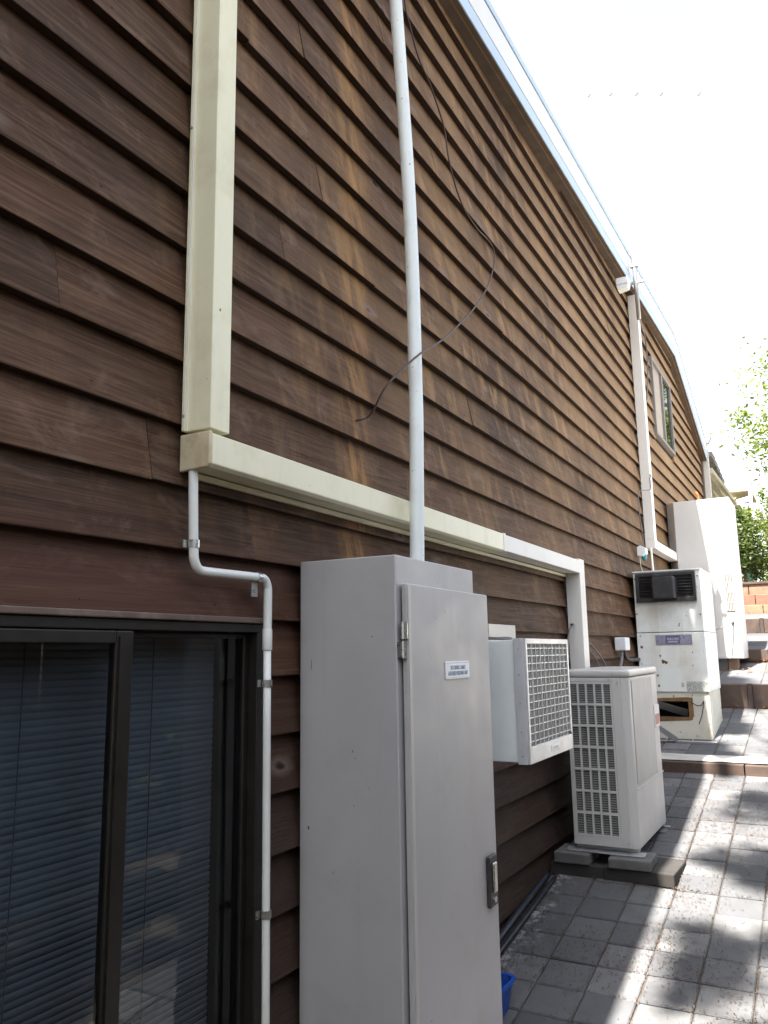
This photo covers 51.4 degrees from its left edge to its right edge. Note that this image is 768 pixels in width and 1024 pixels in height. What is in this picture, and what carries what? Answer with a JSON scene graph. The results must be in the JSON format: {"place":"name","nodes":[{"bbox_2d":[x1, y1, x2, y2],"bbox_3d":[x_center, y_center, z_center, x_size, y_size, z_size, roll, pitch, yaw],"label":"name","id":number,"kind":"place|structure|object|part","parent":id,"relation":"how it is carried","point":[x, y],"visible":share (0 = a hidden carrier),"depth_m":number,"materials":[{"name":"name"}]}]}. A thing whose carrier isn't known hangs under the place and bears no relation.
{"place":"outdoors","nodes":[
{"label":"outdoors","id":0,"kind":"place"},
{"bbox_2d":[0,595,763,1023],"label":"ground","id":1,"kind":"structure","parent":0,"point":[36,1015],"depth_m":3.44,"materials":[{"name":"soil"}]},
{"bbox_2d":[0,0,706,1023],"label":"house","id":2,"kind":"structure","parent":1,"relation":"on","point":[530,428],"depth_m":2.65,"materials":[{"name":"wood"}]},
{"bbox_2d":[0,637,214,1023],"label":"venetian blind","id":3,"kind":"object","parent":2,"relation":"hanging from","point":[53,701],"visible":0.96,"depth_m":1.96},
{"bbox_2d":[0,637,225,1023],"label":"room interior","id":4,"kind":"object","parent":2,"relation":"attached to","point":[213,934],"depth_m":3.17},
{"bbox_2d":[0,614,262,1023],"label":"sliding window","id":5,"kind":"structure","parent":2,"relation":"in","point":[241,895],"depth_m":2.17,"materials":[{"name":"brown metal"}]},
{"bbox_2d":[181,0,236,435],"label":"cable trunking","id":6,"kind":"object","parent":2,"relation":"attached to","point":[206,362],"visible":0.88,"depth_m":2.21,"materials":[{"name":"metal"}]},
{"bbox_2d":[182,469,271,1023],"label":"conduit","id":7,"kind":"object","parent":2,"relation":"attached to","point":[198,568],"visible":1,"depth_m":2.19,"materials":[{"name":"white plastic"}]},
{"bbox_2d":[180,430,589,668],"bbox_3d":[0.397,0.513,3.603,0.103,0.935,3.680,-6,-11,28],"label":"cable trunking","id":8,"kind":"object","parent":2,"relation":"attached to","point":[210,453],"visible":0.91,"depth_m":2.75,"materials":[{"name":"beige plastic"}]},
{"bbox_2d":[567,623,574,659],"bbox_3d":[1.166,0.803,4.971,0.035,0.225,0.262,-5,-11,20],"label":"refrigerant line","id":9,"kind":"object","parent":8,"relation":"attached to","point":[570,629],"visible":0.89,"depth_m":4.93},
{"bbox_2d":[389,0,423,560],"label":"conduit pole","id":10,"kind":"object","parent":2,"relation":"attached to","point":[416,435],"visible":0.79,"depth_m":3.19,"materials":[{"name":"plastic"}]},
{"bbox_2d":[355,0,494,421],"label":"hanging cable","id":11,"kind":"object","parent":2,"relation":"hanging from","point":[407,364],"visible":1,"depth_m":3.77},
{"bbox_2d":[488,624,515,637],"bbox_3d":[0.589,0.610,4.023,0.020,0.085,0.380,-6,-11,28],"label":"cover plate","id":12,"kind":"object","parent":2,"relation":"attached to","point":[497,630],"visible":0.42,"depth_m":4.00,"materials":[{"name":"metal"}]},
{"bbox_2d":[488,638,572,764],"bbox_3d":[0.527,0.798,3.461,0.404,0.483,0.596,-6,-11,28],"label":"window air conditioner","id":13,"kind":"object","parent":2,"relation":"attached to","point":[531,716],"depth_m":3.19,"materials":[{"name":"white metal"}]},
{"bbox_2d":[488,632,512,639],"bbox_3d":[0.502,0.572,3.712,0.166,0.058,0.730,-2,-10,6],"label":"power lead","id":14,"kind":"object","parent":13,"relation":"on","point":[500,638],"visible":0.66,"depth_m":3.36,"materials":[{"name":"grey plastic"}]},
{"bbox_2d":[589,642,605,666],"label":"control cables","id":15,"kind":"object","parent":2,"relation":"attached to","point":[598,654],"visible":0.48,"depth_m":5.46,"materials":[{"name":"grey plastic"}]},
{"bbox_2d":[616,276,629,293],"bbox_3d":[2.237,-2.121,7.470,0.110,0.114,0.110,-6,-11,28],"label":"eave light","id":16,"kind":"object","parent":2,"relation":"attached to","point":[622,284],"visible":1,"depth_m":7.43,"materials":[{"name":"white plastic"}]},
{"bbox_2d":[614,637,640,665],"bbox_3d":[1.969,1.210,6.389,0.091,0.403,1.108,-6,-11,28],"label":"isolator box","id":17,"kind":"object","parent":2,"relation":"attached to","point":[622,645],"visible":0.89,"depth_m":6.17,"materials":[{"name":"white plastic"}]},
{"bbox_2d":[629,253,642,319],"bbox_3d":[2.469,-2.208,7.781,0.110,0.688,0.065,-6,-11,28],"label":"service mast","id":18,"kind":"object","parent":2,"relation":"attached to","point":[634,267],"visible":1,"depth_m":7.78,"materials":[{"name":"metal"}]},
{"bbox_2d":[637,546,647,560],"bbox_3d":[2.355,0.379,7.273,0.076,0.138,0.110,-6,-11,28],"label":"wall sensor","id":19,"kind":"object","parent":2,"relation":"attached to","point":[642,552],"depth_m":7.23,"materials":[{"name":"white plastic"}]},
{"bbox_2d":[640,320,647,404],"bbox_3d":[2.632,-1.486,8.167,0.092,1.158,1.040,-5,-11,22],"label":"mast cable","id":20,"kind":"object","parent":2,"relation":"attached to","point":[647,360],"visible":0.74,"depth_m":8.60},
{"bbox_2d":[640,548,653,570],"bbox_3d":[2.446,0.488,7.417,0.029,0.358,0.445,-7,-12,30],"label":"white conduit","id":21,"kind":"object","parent":2,"relation":"attached to","point":[651,556],"visible":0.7,"depth_m":7.59,"materials":[{"name":"plastic"}]},
{"bbox_2d":[627,295,676,561],"bbox_3d":[2.860,-0.827,8.466,0.091,2.595,1.353,-6,-11,28],"label":"cable trunking","id":22,"kind":"object","parent":2,"relation":"attached to","point":[661,550],"visible":0.93,"depth_m":7.89,"materials":[{"name":"white plastic"}]},
{"bbox_2d":[638,474,650,546],"bbox_3d":[2.514,-0.020,7.617,0.097,0.887,0.483,-6,-11,28],"label":"sensor cable","id":23,"kind":"object","parent":22,"relation":"attached to","point":[639,508],"visible":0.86,"depth_m":7.44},
{"bbox_2d":[648,355,675,456],"bbox_3d":[3.300,-1.229,9.488,0.056,0.910,1.240,-6,-11,28],"label":"upper window","id":24,"kind":"structure","parent":2,"relation":"in","point":[663,428],"depth_m":9.45,"materials":[{"name":"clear glass"}]},
{"bbox_2d":[702,424,711,498],"bbox_3d":[5.041,0.094,12.261,0.155,2.940,0.125,-6,-11,28],"label":"drain downpipe","id":25,"kind":"object","parent":2,"relation":"attached to","point":[706,466],"visible":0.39,"depth_m":12.37,"materials":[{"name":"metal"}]},
{"bbox_2d":[662,760,744,775],"bbox_3d":[2.203,1.932,5.883,0.838,0.182,0.070,-6,-11,28],"label":"timber sleeper","id":26,"kind":"object","parent":1,"relation":"on","point":[714,768],"visible":0.29,"depth_m":5.79,"materials":[{"name":"brown wood"}]},
{"bbox_2d":[702,452,741,510],"bbox_3d":[5.950,0.737,15.316,1.542,2.513,6.180,-6,-11,28],"label":"carport","id":27,"kind":"object","parent":1,"relation":"on","point":[719,488],"visible":0.12,"depth_m":13.75,"materials":[{"name":"grey"}]},
{"bbox_2d":[720,684,748,708],"bbox_3d":[3.102,1.800,7.682,0.742,0.282,0.070,-6,-11,28],"label":"timber sleeper","id":28,"kind":"object","parent":1,"relation":"on","point":[733,696],"visible":0.24,"depth_m":7.54,"materials":[{"name":"brown wood"}]},
{"bbox_2d":[711,336,767,483],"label":"garden tree","id":29,"kind":"object","parent":1,"relation":"on","point":[747,415],"visible":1,"depth_m":17.77,"materials":[{"name":"green plant"}]},
{"bbox_2d":[729,488,758,580],"bbox_3d":[7.417,0.747,16.326,0.480,2.200,1.620,-6,-11,28],"label":"garden pergola","id":30,"kind":"object","parent":1,"relation":"on","point":[746,495],"visible":0.43,"depth_m":15.81,"materials":[{"name":"beige wood"}]},
{"bbox_2d":[743,515,760,581],"bbox_3d":[7.676,0.944,16.744,0.340,1.750,0.010,-6,-11,28],"label":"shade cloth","id":31,"kind":"object","parent":30,"relation":"hanging from","point":[750,574],"visible":0.07,"depth_m":16.68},
{"bbox_2d":[733,496,765,586],"bbox_3d":[5.782,0.493,12.821,0.634,1.584,0.906,-5,-11,20],"label":"garden shrub","id":32,"kind":"object","parent":1,"relation":"on","point":[748,542],"visible":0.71,"depth_m":12.69,"materials":[{"name":"green plant"}]},
{"bbox_2d":[747,683,753,708],"bbox_3d":[3.442,1.757,7.491,0.040,0.290,0.085,-6,-11,28],"label":"steel post","id":33,"kind":"object","parent":1,"relation":"on","point":[750,695],"visible":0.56,"depth_m":7.46,"materials":[{"name":"metal"}]},
{"bbox_2d":[740,506,763,581],"bbox_3d":[6.650,0.696,14.433,0.634,1.663,0.646,2,-10,-13],"label":"garden shrub","id":34,"kind":"object","parent":1,"relation":"on","point":[750,513],"visible":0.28,"depth_m":14.42,"materials":[{"name":"green plant"}]},
{"bbox_2d":[746,619,760,633],"bbox_3d":[4.550,1.546,10.470,0.700,0.270,0.070,-6,-11,28],"label":"timber sleeper","id":35,"kind":"object","parent":1,"relation":"on","point":[752,625],"visible":0.24,"depth_m":10.32,"materials":[{"name":"brown wood"}]},
{"bbox_2d":[740,650,767,662],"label":"timber sleeper","id":36,"kind":"object","parent":1,"relation":"on","point":[758,656],"visible":0.26,"depth_m":8.81,"materials":[{"name":"brown wood"}]},
{"bbox_2d":[742,584,767,594],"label":"brick step","id":37,"kind":"object","parent":1,"relation":"on","point":[756,589],"visible":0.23,"depth_m":11.70,"materials":[{"name":"brick"}]},
{"bbox_2d":[742,581,767,584],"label":"garden edge board","id":38,"kind":"object","parent":37,"relation":"on","point":[757,582],"depth_m":11.70,"materials":[{"name":"wood"}]},
{"bbox_2d":[743,594,767,604],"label":"brick step","id":39,"kind":"object","parent":1,"relation":"on","point":[762,599],"visible":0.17,"depth_m":11.54,"materials":[{"name":"brick"}]},
{"bbox_2d":[744,605,767,613],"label":"brick step","id":40,"kind":"object","parent":1,"relation":"on","point":[751,609],"visible":0.15,"depth_m":11.21,"materials":[{"name":"brick"}]},
{"bbox_2d":[745,764,767,776],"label":"timber sleeper","id":41,"kind":"object","parent":1,"relation":"on","point":[757,770],"visible":0.49,"depth_m":5.63,"materials":[{"name":"brown wood"}]},
{"bbox_2d":[746,484,767,580],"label":"garden shrub","id":42,"kind":"object","parent":1,"relation":"on","point":[763,556],"visible":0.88,"depth_m":12.94,"materials":[{"name":"green plant"}]},
{"bbox_2d":[752,684,767,709],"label":"timber sleeper","id":43,"kind":"object","parent":1,"relation":"on","point":[760,695],"visible":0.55,"depth_m":7.43,"materials":[{"name":"brown wood"}]},
{"bbox_2d":[763,618,767,632],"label":"timber sleeper","id":44,"kind":"object","parent":1,"relation":"on","point":[765,624],"visible":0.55,"depth_m":10.25,"materials":[{"name":"brown wood"}]},
{"bbox_2d":[490,0,767,580],"label":"sky","id":45,"kind":"structure","parent":0,"point":[681,176],"materials":[{"name":"white"}]},
{"bbox_2d":[500,613,767,1023],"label":"path","id":46,"kind":"structure","parent":0,"point":[540,998],"depth_m":3.66,"materials":[{"name":"concrete"}]},
{"bbox_2d":[300,555,502,1023],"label":"control cabinet","id":47,"kind":"object","parent":46,"relation":"on","point":[399,917],"visible":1,"depth_m":2.36,"materials":[{"name":"grey metal"}]},
{"bbox_3d":[0.219,1.070,2.484,0.029,1.654,0.659,-6,-11,28],"label":"door","id":48,"kind":"part","parent":47,"relation":"part of","materials":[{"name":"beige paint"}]},
{"bbox_2d":[501,972,514,1015],"bbox_3d":[0.362,1.868,3.081,0.249,0.115,0.234,-6,-11,28],"label":"plastic tub","id":49,"kind":"object","parent":46,"relation":"on","point":[507,980],"visible":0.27,"depth_m":3.07,"materials":[{"name":"blue plastic"}]},
{"bbox_2d":[499,871,551,942],"bbox_3d":[0.485,1.912,3.515,0.044,0.262,1.604,-6,-11,28],"label":"poly pipe","id":50,"kind":"object","parent":46,"relation":"on","point":[521,908],"visible":0.5,"depth_m":3.86,"materials":[{"name":"black plastic"}]},
{"bbox_2d":[500,876,556,954],"bbox_3d":[0.511,1.925,3.498,0.029,0.251,1.603,-6,-11,28],"label":"poly pipe","id":51,"kind":"object","parent":46,"relation":"on","point":[506,942],"visible":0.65,"depth_m":3.80,"materials":[{"name":"black plastic"}]},
{"bbox_2d":[551,854,610,878],"bbox_3d":[1.113,1.932,4.400,0.285,0.067,0.360,-6,-11,28],"label":"concrete slab","id":52,"kind":"object","parent":46,"relation":"on","point":[596,866],"depth_m":4.25,"materials":[{"name":"grey concrete"}]},
{"bbox_2d":[554,843,598,865],"bbox_3d":[1.050,1.861,4.345,0.190,0.055,0.215,-6,-11,28],"label":"concrete block","id":53,"kind":"object","parent":52,"relation":"on","point":[562,854],"depth_m":4.26,"materials":[{"name":"grey concrete"}]},
{"bbox_2d":[566,666,669,857],"bbox_3d":[1.379,1.403,4.700,0.430,0.955,0.938,-6,-11,28],"label":"split condenser","id":54,"kind":"object","parent":53,"relation":"on","point":[618,799],"visible":0.89,"depth_m":4.35,"materials":[{"name":"metal"}]},
{"bbox_2d":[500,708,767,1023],"bbox_3d":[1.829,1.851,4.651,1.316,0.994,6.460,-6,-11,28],"label":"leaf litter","id":55,"kind":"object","parent":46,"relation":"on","point":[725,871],"visible":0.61,"depth_m":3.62,"materials":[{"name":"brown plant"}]},
{"bbox_2d":[603,857,685,888],"bbox_3d":[1.381,1.891,4.220,0.366,0.067,0.335,-6,-11,28],"label":"concrete slab","id":56,"kind":"object","parent":46,"relation":"on","point":[666,872],"depth_m":4.10,"materials":[{"name":"grey concrete"}]},
{"bbox_2d":[608,851,656,871],"bbox_3d":[1.305,1.826,4.186,0.219,0.050,0.221,-6,-11,28],"label":"concrete block","id":57,"kind":"object","parent":56,"relation":"on","point":[648,862],"depth_m":4.11,"materials":[{"name":"grey concrete"}]},
{"bbox_2d":[656,828,667,834],"bbox_3d":[1.545,1.944,4.909,0.400,0.038,0.220,-6,-11,28],"label":"concrete block","id":58,"kind":"object","parent":46,"relation":"on","point":[660,830],"depth_m":4.74,"materials":[{"name":"grey concrete"}]},
{"bbox_2d":[659,725,677,741],"bbox_3d":[2.271,1.779,6.486,0.219,0.173,0.047,-3,-10,14],"label":"metal channel","id":59,"kind":"object","parent":46,"relation":"on","point":[668,734],"visible":0.64,"depth_m":6.46,"materials":[{"name":"metal"}]},
{"bbox_2d":[660,739,716,742],"bbox_3d":[2.595,1.924,6.866,0.600,0.127,0.888,-6,-11,28],"label":"heater pad","id":60,"kind":"object","parent":46,"relation":"on","point":[689,741],"visible":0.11,"depth_m":6.44,"materials":[{"name":"concrete"}]},
{"bbox_2d":[632,568,721,739],"bbox_3d":[2.565,1.229,6.957,0.555,1.399,0.885,-6,-11,28],"label":"ducted heater","id":61,"kind":"object","parent":60,"relation":"on","point":[676,634],"visible":0.95,"depth_m":6.68,"materials":[{"name":"beige metal"}]},
{"bbox_2d":[691,701,703,723],"bbox_3d":[2.554,1.627,6.490,0.019,0.186,0.113,8,-13,-40],"label":"loose wire","id":62,"kind":"object","parent":61,"relation":"attached to","point":[702,709],"visible":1,"depth_m":6.46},
{"bbox_2d":[661,753,767,763],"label":"mortar strip","id":63,"kind":"object","parent":46,"relation":"on","point":[724,758],"visible":0.73,"depth_m":5.90,"materials":[{"name":"concrete"}]},
{"bbox_2d":[718,659,728,669],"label":"support block","id":64,"kind":"structure","parent":46,"relation":"on","point":[723,663],"depth_m":8.45,"materials":[{"name":"grey concrete"}]},
{"bbox_2d":[666,497,748,658],"bbox_3d":[3.594,0.762,8.896,0.662,1.715,0.700,-6,-11,28],"label":"equipment cabinet","id":65,"kind":"object","parent":64,"relation":"on","point":[703,534],"visible":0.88,"depth_m":8.61,"materials":[{"name":"metal"}]},
{"bbox_3d":[3.371,0.718,8.641,0.336,1.698,0.007,-6,-11,28],"label":"door panel","id":66,"kind":"part","parent":65,"relation":"part of","materials":[{"name":"white metal"}]},
{"bbox_3d":[3.563,0.697,8.538,0.097,1.698,0.007,-6,-11,28],"label":"door panel","id":67,"kind":"part","parent":65,"relation":"part of","materials":[{"name":"white metal"}]},
{"bbox_3d":[3.664,0.686,8.483,0.127,1.698,0.007,-6,-11,28],"label":"door panel","id":68,"kind":"part","parent":65,"relation":"part of","materials":[{"name":"white metal"}]},
{"bbox_2d":[728,659,739,669],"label":"support block","id":69,"kind":"structure","parent":46,"relation":"on","point":[733,664],"depth_m":8.40,"materials":[{"name":"brown brick"}]},
{"bbox_2d":[722,604,767,708],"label":"fallen leaves","id":70,"kind":"object","parent":46,"relation":"on","point":[748,660],"visible":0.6,"depth_m":8.44,"materials":[{"name":"orange plant"}]},
{"bbox_2d":[759,618,764,632],"bbox_3d":[4.873,1.504,10.286,0.044,0.278,0.090,-6,-11,28],"label":"steel post","id":71,"kind":"object","parent":46,"relation":"on","point":[761,620],"visible":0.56,"depth_m":10.26,"materials":[{"name":"metal"}]},
{"bbox_2d":[566,92,730,96],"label":"power line","id":72,"kind":"object","parent":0,"point":[637,94],"visible":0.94,"depth_m":47.67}
]}

